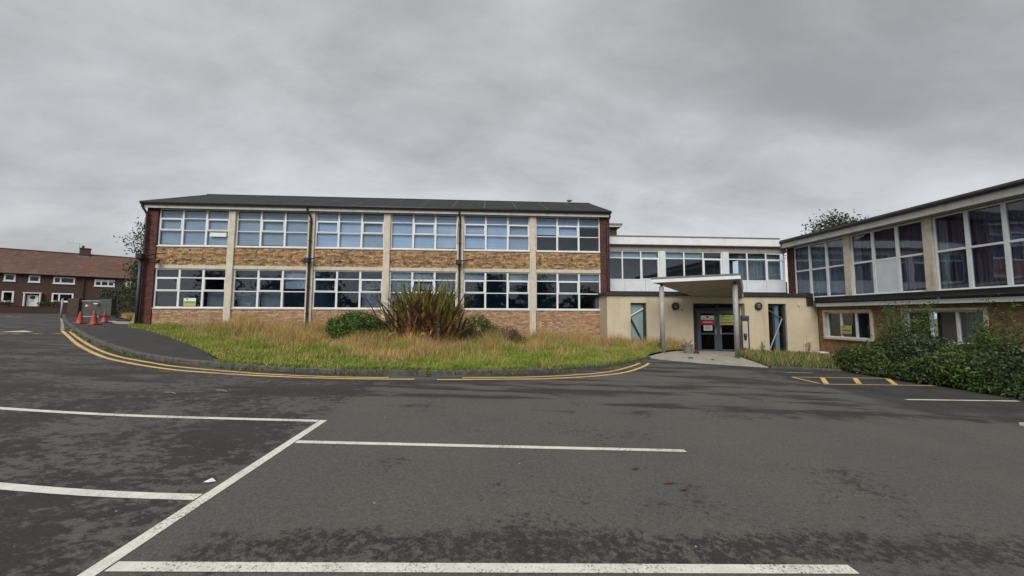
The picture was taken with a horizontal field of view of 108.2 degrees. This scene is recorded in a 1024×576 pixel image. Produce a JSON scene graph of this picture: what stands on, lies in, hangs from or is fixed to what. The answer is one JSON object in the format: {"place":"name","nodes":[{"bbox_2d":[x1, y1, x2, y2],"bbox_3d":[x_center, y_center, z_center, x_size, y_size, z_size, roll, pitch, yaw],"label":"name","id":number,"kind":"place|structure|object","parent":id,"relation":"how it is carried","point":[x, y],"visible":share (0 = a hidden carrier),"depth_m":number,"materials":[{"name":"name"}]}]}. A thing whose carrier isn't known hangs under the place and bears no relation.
{"place":"outdoors","nodes":[
{"label":"outdoors","id":0,"kind":"place"},
{"bbox_2d":[108,321,132,323],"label":"side path","id":1,"kind":"structure","parent":0,"point":[120,322],"depth_m":22.19,"materials":[{"name":"concrete"}]},
{"bbox_2d":[118,312,134,318],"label":"rough grass","id":2,"kind":"structure","parent":0,"point":[127,315],"depth_m":28.58,"materials":[{"name":"yellow plant"}]},
{"bbox_2d":[62,314,214,360],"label":"pavement","id":3,"kind":"structure","parent":0,"point":[136,339],"depth_m":12.39,"materials":[{"name":"grey asphalt"}]},
{"bbox_2d":[72,311,87,323],"bbox_3d":[-23.201,1.588,19.920,0.420,0.660,0.420,1,-4,-4],"label":"traffic cone","id":4,"kind":"object","parent":3,"relation":"on","point":[79,320],"visible":1,"depth_m":19.86,"materials":[{"name":"plastic"}]},
{"bbox_2d":[66,298,116,316],"bbox_3d":[-33.626,1.646,29.607,3.200,1.619,0.600,1,-4,-4],"label":"utility cabinet","id":5,"kind":"object","parent":3,"relation":"on","point":[76,306],"visible":0.82,"depth_m":29.58,"materials":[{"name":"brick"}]},
{"bbox_2d":[85,310,101,324],"bbox_3d":[-21.707,1.528,19.265,0.420,0.760,0.420,1,-4,-4],"label":"traffic cone","id":6,"kind":"object","parent":3,"relation":"on","point":[94,320],"visible":1,"depth_m":19.20,"materials":[{"name":"plastic"}]},
{"bbox_2d":[98,311,114,322],"bbox_3d":[-23.643,1.683,21.694,0.760,0.680,0.420,1,-4,-4],"label":"traffic cone","id":7,"kind":"object","parent":3,"relation":"on","point":[105,316],"visible":0.99,"depth_m":21.63,"materials":[{"name":"orange plastic"}]},
{"bbox_2d":[127,322,693,369],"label":"verge","id":8,"kind":"structure","parent":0,"point":[338,367],"depth_m":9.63,"materials":[{"name":"green plant"}]},
{"bbox_2d":[323,310,386,340],"bbox_3d":[-5.862,1.522,13.900,2.300,1.400,2.025,1,-4,-4],"label":"round bush","id":9,"kind":"object","parent":8,"relation":"on","point":[346,321],"visible":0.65,"depth_m":13.41,"materials":[{"name":"green plant"}]},
{"bbox_2d":[128,309,695,369],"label":"dry grass","id":10,"kind":"structure","parent":8,"relation":"on","point":[287,334],"depth_m":13.38,"materials":[{"name":"yellow plant"}]},
{"bbox_2d":[358,275,487,341],"bbox_3d":[-3.526,0.869,14.515,5.434,2.862,4.809,1,-4,-4],"label":"flax plant","id":11,"kind":"object","parent":8,"relation":"on","point":[428,313],"visible":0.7,"depth_m":13.63,"materials":[{"name":"green leaf"}]},
{"bbox_2d":[210,353,648,370],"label":"verge edge grass","id":12,"kind":"structure","parent":8,"relation":"on","point":[373,367],"depth_m":8.79,"materials":[{"name":"green plant"}]},
{"bbox_2d":[459,314,500,340],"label":"green bush","id":13,"kind":"object","parent":8,"relation":"on","point":[485,326],"visible":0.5,"depth_m":16.24,"materials":[{"name":"green plant"}]},
{"bbox_2d":[488,325,527,342],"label":"dead bush","id":14,"kind":"object","parent":8,"relation":"on","point":[514,333],"visible":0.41,"depth_m":15.61,"materials":[{"name":"brown plant"}]},
{"bbox_2d":[0,313,1023,575],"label":"car park","id":15,"kind":"structure","parent":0,"point":[110,461],"depth_m":3.64,"materials":[{"name":"grey asphalt"}]},
{"bbox_2d":[66,327,646,375],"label":"kerb weeds","id":16,"kind":"object","parent":15,"relation":"on","point":[240,368],"visible":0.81,"depth_m":9.48,"materials":[{"name":"green plant"}]},
{"bbox_2d":[58,314,841,374],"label":"kerb","id":17,"kind":"structure","parent":15,"relation":"on","point":[195,362],"depth_m":8.99,"materials":[{"name":"concrete"}]},
{"bbox_2d":[0,0,1023,318],"label":"sky","id":18,"kind":"structure","parent":0,"point":[695,118],"materials":[{"name":"grey"}]},
{"bbox_2d":[609,223,622,234],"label":"stair tower","id":19,"kind":"structure","parent":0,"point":[614,228],"depth_m":28.93,"materials":[{"name":"brown brick"}]},
{"bbox_2d":[650,350,767,367],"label":"entrance path","id":20,"kind":"structure","parent":0,"point":[719,357],"depth_m":15.44,"materials":[{"name":"concrete"}]},
{"bbox_2d":[682,338,692,353],"bbox_3d":[8.346,2.725,17.607,0.470,0.743,0.470,1,-4,-4],"label":"planter","id":21,"kind":"object","parent":20,"relation":"on","point":[687,348],"visible":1,"depth_m":17.45,"materials":[{"name":"grey plastic"}]},
{"bbox_2d":[651,273,743,357],"bbox_3d":[9.777,1.338,17.816,5.909,3.762,2.988,3,-5,-36],"label":"entrance canopy","id":22,"kind":"object","parent":20,"relation":"on","point":[722,285],"visible":0.94,"depth_m":17.30,"materials":[{"name":"white concrete"}]},
{"bbox_2d":[740,316,749,349],"bbox_3d":[12.056,2.402,19.129,0.410,1.942,0.102,1,-4,-4],"label":"intercom stand","id":23,"kind":"object","parent":20,"relation":"on","point":[745,336],"visible":0.95,"depth_m":19.15,"materials":[{"name":"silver paint"}]},
{"bbox_2d":[741,356,944,384],"bbox_3d":[13.373,2.673,7.067,7.380,0.539,24.780,1,-4,-4],"label":"planting bed","id":24,"kind":"object","parent":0,"point":[799,365],"visible":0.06,"depth_m":13.87,"materials":[{"name":"soil"}]},
{"bbox_2d":[740,346,857,370],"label":"grass","id":25,"kind":"structure","parent":24,"relation":"on","point":[812,363],"depth_m":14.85,"materials":[{"name":"green plant"}]},
{"bbox_2d":[804,339,811,352],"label":"tall weed","id":26,"kind":"object","parent":24,"relation":"on","point":[809,345],"visible":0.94,"depth_m":18.68,"materials":[{"name":"plant"}]},
{"bbox_2d":[831,340,916,373],"bbox_3d":[12.898,2.432,13.291,2.419,1.179,2.581,1,-4,-4],"label":"thicket shrub","id":27,"kind":"object","parent":24,"relation":"on","point":[850,356],"visible":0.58,"depth_m":13.04,"materials":[{"name":"green plant"}]},
{"bbox_2d":[851,356,902,377],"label":"bramble","id":28,"kind":"object","parent":24,"relation":"on","point":[870,372],"visible":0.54,"depth_m":12.32,"materials":[{"name":"green plant"}]},
{"bbox_2d":[863,314,939,354],"bbox_3d":[13.726,2.019,12.960,1.823,2.369,1.569,1,-4,-4],"label":"tall shrub","id":29,"kind":"object","parent":24,"relation":"on","point":[901,327],"visible":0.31,"depth_m":12.90,"materials":[{"name":"green plant"}]},
{"bbox_2d":[872,297,944,341],"bbox_3d":[14.315,1.769,13.408,1.490,2.896,1.710,2,-5,-26],"label":"tall shrub","id":30,"kind":"object","parent":24,"relation":"on","point":[885,307],"visible":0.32,"depth_m":13.50,"materials":[{"name":"green plant"}]},
{"bbox_2d":[870,330,970,374],"bbox_3d":[13.700,2.206,12.392,2.870,1.575,2.918,1,-4,-4],"label":"thicket shrub","id":31,"kind":"object","parent":24,"relation":"on","point":[930,345],"visible":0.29,"depth_m":12.08,"materials":[{"name":"green plant"}]},
{"bbox_2d":[884,360,959,385],"bbox_3d":[12.691,2.542,11.402,1.856,0.811,1.822,-3,-5,35],"label":"bramble","id":32,"kind":"object","parent":24,"relation":"on","point":[898,377],"visible":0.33,"depth_m":11.33,"materials":[{"name":"green plant"}]},
{"bbox_2d":[893,344,1012,385],"bbox_3d":[13.191,2.241,10.906,2.628,1.263,2.552,1,-4,-4],"label":"thicket shrub","id":33,"kind":"object","parent":24,"relation":"on","point":[945,359],"visible":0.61,"depth_m":10.74,"materials":[{"name":"green plant"}]},
{"bbox_2d":[942,335,1023,373],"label":"thicket shrub","id":34,"kind":"object","parent":24,"relation":"on","point":[965,342],"visible":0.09,"depth_m":10.70,"materials":[{"name":"green plant"}]},
{"bbox_2d":[945,364,1023,394],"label":"bramble","id":35,"kind":"object","parent":24,"relation":"on","point":[962,385],"visible":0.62,"depth_m":9.96,"materials":[{"name":"green plant"}]},
{"bbox_2d":[951,345,1023,394],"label":"thicket shrub","id":36,"kind":"object","parent":24,"relation":"on","point":[1009,359],"visible":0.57,"depth_m":9.75,"materials":[{"name":"green plant"}]},
{"bbox_2d":[955,292,1023,345],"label":"tall shrub","id":37,"kind":"object","parent":24,"relation":"on","point":[991,323],"visible":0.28,"depth_m":11.48,"materials":[{"name":"green plant"}]},
{"bbox_2d":[963,319,1023,355],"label":"tall shrub","id":38,"kind":"object","parent":24,"relation":"on","point":[986,336],"visible":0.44,"depth_m":10.47,"materials":[{"name":"green plant"}]},
{"bbox_2d":[981,367,1023,399],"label":"bramble","id":39,"kind":"object","parent":24,"relation":"on","point":[1020,396],"visible":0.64,"depth_m":9.32,"materials":[{"name":"green plant"}]},
{"bbox_2d":[934,319,938,336],"bbox_3d":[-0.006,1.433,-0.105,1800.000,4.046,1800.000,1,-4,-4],"label":"ground","id":40,"kind":"structure","parent":0,"point":[936,323],"depth_m":118.62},
{"bbox_2d":[0,300,14,305],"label":"hedge","id":41,"kind":"object","parent":40,"relation":"on","point":[2,303],"visible":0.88,"depth_m":42.08,"materials":[{"name":"green plant"}]},
{"bbox_2d":[0,248,15,273],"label":"terraced house","id":42,"kind":"structure","parent":40,"relation":"on","point":[6,254],"depth_m":45.57,"materials":[{"name":"brown tile"}]},
{"bbox_2d":[0,306,66,313],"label":"garden wall","id":43,"kind":"structure","parent":40,"relation":"on","point":[33,309],"depth_m":42.98,"materials":[{"name":"red brick"}]},
{"bbox_2d":[0,246,92,306],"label":"terraced house","id":44,"kind":"structure","parent":40,"relation":"on","point":[30,277],"depth_m":46.06,"materials":[{"name":"brown brick"}]},
{"bbox_2d":[1,291,13,301],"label":"window","id":45,"kind":"structure","parent":44,"relation":"in","point":[2,297],"depth_m":43.74,"materials":[{"name":"white plastic"}]},
{"bbox_2d":[3,274,15,281],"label":"window","id":46,"kind":"structure","parent":44,"relation":"in","point":[14,280],"depth_m":43.94,"materials":[{"name":"white plastic"}]},
{"bbox_2d":[26,295,38,305],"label":"door","id":47,"kind":"structure","parent":44,"relation":"in","point":[32,300],"depth_m":44.93,"materials":[{"name":"white plastic"}]},
{"bbox_2d":[27,275,40,282],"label":"window","id":48,"kind":"structure","parent":44,"relation":"in","point":[30,276],"depth_m":45.09,"materials":[{"name":"white plastic"}]},
{"bbox_2d":[51,293,73,302],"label":"window","id":49,"kind":"structure","parent":44,"relation":"in","point":[52,293],"depth_m":46.34,"materials":[{"name":"white plastic"}]},
{"bbox_2d":[52,277,74,284],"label":"window","id":50,"kind":"structure","parent":44,"relation":"in","point":[54,282],"depth_m":46.54,"materials":[{"name":"white plastic"}]},
{"bbox_2d":[82,277,84,297],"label":"rainwater pipe","id":51,"kind":"object","parent":44,"relation":"attached to","point":[83,287],"visible":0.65,"depth_m":47.58,"materials":[{"name":"black paint"}]},
{"bbox_2d":[36,300,63,306],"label":"hedge","id":52,"kind":"object","parent":40,"relation":"on","point":[56,303],"visible":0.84,"depth_m":44.20,"materials":[{"name":"green plant"}]},
{"bbox_2d":[60,298,63,317],"bbox_3d":[-35.347,1.617,29.098,0.114,1.589,0.120,1,-4,-4],"label":"steel post","id":53,"kind":"object","parent":40,"relation":"on","point":[61,309],"visible":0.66,"depth_m":29.07,"materials":[{"name":"grey metal"}]},
{"bbox_2d":[83,254,138,299],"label":"terraced house","id":54,"kind":"structure","parent":40,"relation":"on","point":[102,272],"depth_m":49.53,"materials":[{"name":"brown brick"}]},
{"bbox_2d":[93,279,114,286],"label":"window","id":55,"kind":"structure","parent":54,"relation":"in","point":[98,280],"depth_m":48.81,"materials":[{"name":"white plastic"}]},
{"bbox_2d":[96,284,135,317],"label":"hedge","id":56,"kind":"object","parent":40,"relation":"on","point":[126,300],"visible":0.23,"depth_m":31.55,"materials":[{"name":"green plant"}]},
{"bbox_2d":[134,194,611,337],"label":"classroom block","id":57,"kind":"structure","parent":40,"relation":"on","point":[539,266],"depth_m":19.97,"materials":[{"name":"brick"}]},
{"bbox_2d":[136,253,165,258],"bbox_3d":[-18.086,-1.618,18.709,1.503,0.322,0.322,1,-4,-4],"label":"floodlight","id":58,"kind":"object","parent":57,"relation":"attached to","point":[140,256],"visible":1,"depth_m":18.61,"materials":[{"name":"black paint"}]},
{"bbox_2d":[183,298,195,305],"bbox_3d":[-16.544,0.724,19.024,0.600,0.410,0.007,1,-4,-4],"label":"window notice","id":59,"kind":"object","parent":57,"relation":"attached to","point":[189,302],"depth_m":19.02,"materials":[{"name":"white paper"}]},
{"bbox_2d":[153,268,225,307],"bbox_3d":[-16.557,0.023,19.247,3.510,2.020,0.362,1,-4,-4],"label":"window","id":60,"kind":"structure","parent":57,"relation":"in","point":[215,298],"depth_m":19.11,"materials":[{"name":"white plastic"}]},
{"bbox_2d":[158,208,228,245],"bbox_3d":[-16.538,-3.154,19.383,3.510,1.979,0.165,1,-4,-4],"label":"window","id":61,"kind":"structure","parent":57,"relation":"in","point":[169,223],"depth_m":19.41,"materials":[{"name":"blue glass"}]},
{"bbox_2d":[210,233,226,236],"bbox_3d":[-15.347,-2.786,19.355,0.830,0.210,0.003,1,-4,-4],"label":"window sticker","id":62,"kind":"object","parent":57,"relation":"attached to","point":[217,234],"depth_m":19.35,"materials":[{"name":"white paper"}]},
{"bbox_2d":[232,269,305,307],"bbox_3d":[-12.630,0.049,19.493,3.680,2.038,0.362,1,-4,-4],"label":"window","id":63,"kind":"structure","parent":57,"relation":"in","point":[246,299],"depth_m":19.52,"materials":[{"name":"white plastic"}]},
{"bbox_2d":[236,210,308,247],"bbox_3d":[-12.610,-3.120,19.628,3.680,1.979,0.165,1,-4,-4],"label":"window","id":64,"kind":"structure","parent":57,"relation":"in","point":[279,236],"depth_m":19.66,"materials":[{"name":"white plastic"}]},
{"bbox_2d":[303,257,321,262],"bbox_3d":[-10.231,-1.459,19.193,1.005,0.322,0.321,1,-4,-4],"label":"floodlight","id":65,"kind":"object","parent":57,"relation":"attached to","point":[306,260],"visible":1,"depth_m":19.05,"materials":[{"name":"black paint"}]},
{"bbox_2d":[312,270,382,308],"bbox_3d":[-8.663,0.093,19.740,3.590,2.020,0.362,1,-4,-4],"label":"window","id":66,"kind":"structure","parent":57,"relation":"in","point":[366,285],"depth_m":19.64,"materials":[{"name":"white plastic"}]},
{"bbox_2d":[315,212,383,248],"bbox_3d":[-8.644,-3.085,19.879,3.590,1.979,0.173,1,-4,-4],"label":"window","id":67,"kind":"structure","parent":57,"relation":"in","point":[350,242],"depth_m":19.90,"materials":[{"name":"blue glass"}]},
{"bbox_2d":[389,271,456,306],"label":"window","id":68,"kind":"structure","parent":57,"relation":"in","point":[427,276],"depth_m":19.95,"materials":[{"name":"glass"}]},
{"bbox_2d":[391,213,457,249],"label":"window","id":69,"kind":"structure","parent":57,"relation":"in","point":[423,236],"depth_m":20.15,"materials":[{"name":"blue glass"}]},
{"bbox_2d":[456,259,473,264],"bbox_3d":[-2.466,-1.391,19.677,1.005,0.322,0.321,1,-4,-4],"label":"floodlight","id":70,"kind":"object","parent":57,"relation":"attached to","point":[458,262],"visible":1,"depth_m":19.54,"materials":[{"name":"black paint"}]},
{"bbox_2d":[463,272,529,309],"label":"window","id":71,"kind":"structure","parent":57,"relation":"in","point":[519,278],"depth_m":20.14,"materials":[{"name":"white plastic"}]},
{"bbox_2d":[464,215,529,250],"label":"window","id":72,"kind":"structure","parent":57,"relation":"in","point":[510,239],"depth_m":20.40,"materials":[{"name":"blue glass"}]},
{"bbox_2d":[536,216,599,251],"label":"window","id":73,"kind":"structure","parent":57,"relation":"in","point":[572,226],"depth_m":20.64,"materials":[{"name":"white plastic"}]},
{"bbox_2d":[536,273,600,309],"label":"window","id":74,"kind":"structure","parent":57,"relation":"in","point":[558,278],"depth_m":20.42,"materials":[{"name":"white plastic"}]},
{"bbox_2d":[609,235,787,292],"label":"link block","id":75,"kind":"structure","parent":40,"relation":"on","point":[637,263],"depth_m":22.05,"materials":[{"name":"white paint"}]},
{"bbox_2d":[610,250,659,279],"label":"window","id":76,"kind":"structure","parent":75,"relation":"in","point":[621,254],"depth_m":21.78,"materials":[{"name":"white plastic"}]},
{"bbox_2d":[665,251,721,275],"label":"window","id":77,"kind":"structure","parent":75,"relation":"in","point":[683,255],"depth_m":22.02,"materials":[{"name":"white plastic"}]},
{"bbox_2d":[728,252,785,281],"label":"window","id":78,"kind":"structure","parent":75,"relation":"in","point":[751,266],"depth_m":22.40,"materials":[{"name":"white plastic"}]},
{"bbox_2d":[592,292,819,352],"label":"entrance block","id":79,"kind":"structure","parent":40,"relation":"on","point":[781,321],"depth_m":19.61,"materials":[{"name":"beige paint"}]},
{"bbox_2d":[630,303,645,341],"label":"slit window","id":80,"kind":"structure","parent":79,"relation":"in","point":[638,310],"depth_m":19.35,"materials":[{"name":"teal glass"}]},
{"bbox_2d":[672,302,678,309],"bbox_3d":[8.517,0.944,19.283,0.400,0.400,0.145,1,-4,-4],"label":"wall lamp","id":81,"kind":"object","parent":79,"relation":"attached to","point":[675,305],"visible":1,"depth_m":19.24,"materials":[{"name":"black plastic"}]},
{"bbox_2d":[701,316,714,324],"bbox_3d":[10.438,1.721,19.789,0.770,0.500,0.007,1,-4,-4],"label":"door notice","id":82,"kind":"object","parent":79,"relation":"attached to","point":[707,320],"depth_m":19.79,"materials":[{"name":"white paper"}]},
{"bbox_2d":[704,325,711,330],"bbox_3d":[10.451,2.130,19.760,0.480,0.280,0.007,1,-4,-4],"label":"door notice","id":83,"kind":"object","parent":79,"relation":"attached to","point":[707,327],"depth_m":19.76,"materials":[{"name":"white paper"}]},
{"bbox_2d":[697,310,718,350],"bbox_3d":[10.437,2.345,19.758,1.135,2.290,0.136,1,-4,-4],"label":"door leaf","id":84,"kind":"structure","parent":79,"relation":"in","point":[716,348],"depth_m":19.77,"materials":[{"name":"grey metal"}]},
{"bbox_2d":[719,315,732,324],"bbox_3d":[11.486,1.710,19.856,0.770,0.540,0.007,1,-4,-4],"label":"door notice","id":85,"kind":"object","parent":79,"relation":"attached to","point":[725,319],"depth_m":19.86,"materials":[{"name":"yellow paper"}]},
{"bbox_2d":[717,311,734,351],"bbox_3d":[11.569,2.355,19.828,1.115,2.290,0.136,1,-4,-4],"label":"door leaf","id":86,"kind":"structure","parent":79,"relation":"in","point":[720,333],"depth_m":19.80,"materials":[{"name":"grey metal"}]},
{"bbox_2d":[755,302,762,309],"bbox_3d":[13.028,0.953,19.567,0.400,0.400,0.145,1,-4,-4],"label":"wall lamp","id":87,"kind":"object","parent":79,"relation":"attached to","point":[758,306],"visible":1,"depth_m":19.53,"materials":[{"name":"black plastic"}]},
{"bbox_2d":[768,304,786,351],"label":"slit window","id":88,"kind":"structure","parent":79,"relation":"in","point":[776,340],"depth_m":19.81,"materials":[{"name":"blue glass"}]},
{"bbox_2d":[785,209,865,258],"bbox_3d":[34.996,-1.192,39.520,8.718,14.428,8.290,1,-4,-4],"label":"tree","id":89,"kind":"object","parent":40,"relation":"on","point":[827,224],"visible":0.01,"depth_m":38.86,"materials":[{"name":"green plant"}]},
{"bbox_2d":[779,178,1023,353],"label":"hall wing","id":90,"kind":"structure","parent":40,"relation":"on","point":[957,254],"depth_m":15.52,"materials":[{"name":"white paint"}]},
{"bbox_2d":[794,237,845,296],"bbox_3d":[16.828,-0.988,20.227,0.237,2.980,3.090,1,-4,-4],"label":"window","id":91,"kind":"structure","parent":90,"relation":"in","point":[820,271],"depth_m":20.22,"materials":[{"name":"white plastic"}]},
{"bbox_2d":[841,325,851,335],"bbox_3d":[16.509,2.098,18.298,0.007,0.500,0.540,1,-4,-4],"label":"window notice","id":92,"kind":"object","parent":90,"relation":"attached to","point":[846,330],"depth_m":18.29,"materials":[{"name":"yellow paper"}]},
{"bbox_2d":[827,312,930,339],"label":"window","id":93,"kind":"structure","parent":90,"relation":"in","point":[861,330],"depth_m":19.27,"materials":[{"name":"white plastic"}]},
{"bbox_2d":[850,220,925,294],"bbox_3d":[17.044,-1.238,16.813,0.237,2.980,3.090,1,-4,-4],"label":"window","id":94,"kind":"structure","parent":90,"relation":"in","point":[892,260],"depth_m":16.68,"materials":[{"name":"white plastic"}]},
{"bbox_2d":[907,310,983,343],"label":"window","id":95,"kind":"structure","parent":90,"relation":"in","point":[953,325],"depth_m":15.46,"materials":[{"name":"grey glass"}]},
{"bbox_2d":[932,197,1023,290],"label":"window","id":96,"kind":"structure","parent":90,"relation":"in","point":[984,248],"depth_m":13.64,"materials":[{"name":"white plastic"}]},
{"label":"rough ground","id":97,"kind":"structure","parent":0,"visible":0},
{"bbox_2d":[114,259,138,295],"bbox_3d":[-28.520,-0.204,29.372,4.290,5.879,4.302,4,-6,-40],"label":"tree","id":98,"kind":"object","parent":97,"relation":"on","point":[133,278],"visible":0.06,"depth_m":28.52,"materials":[{"name":"green plant"}]},
{"bbox_2d":[113,217,144,277],"bbox_3d":[-26.111,-1.349,26.794,3.860,7.927,3.477,1,-4,-4],"label":"tree","id":99,"kind":"object","parent":97,"relation":"on","point":[134,269],"visible":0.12,"depth_m":26.22,"materials":[{"name":"green plant"}]}
]}

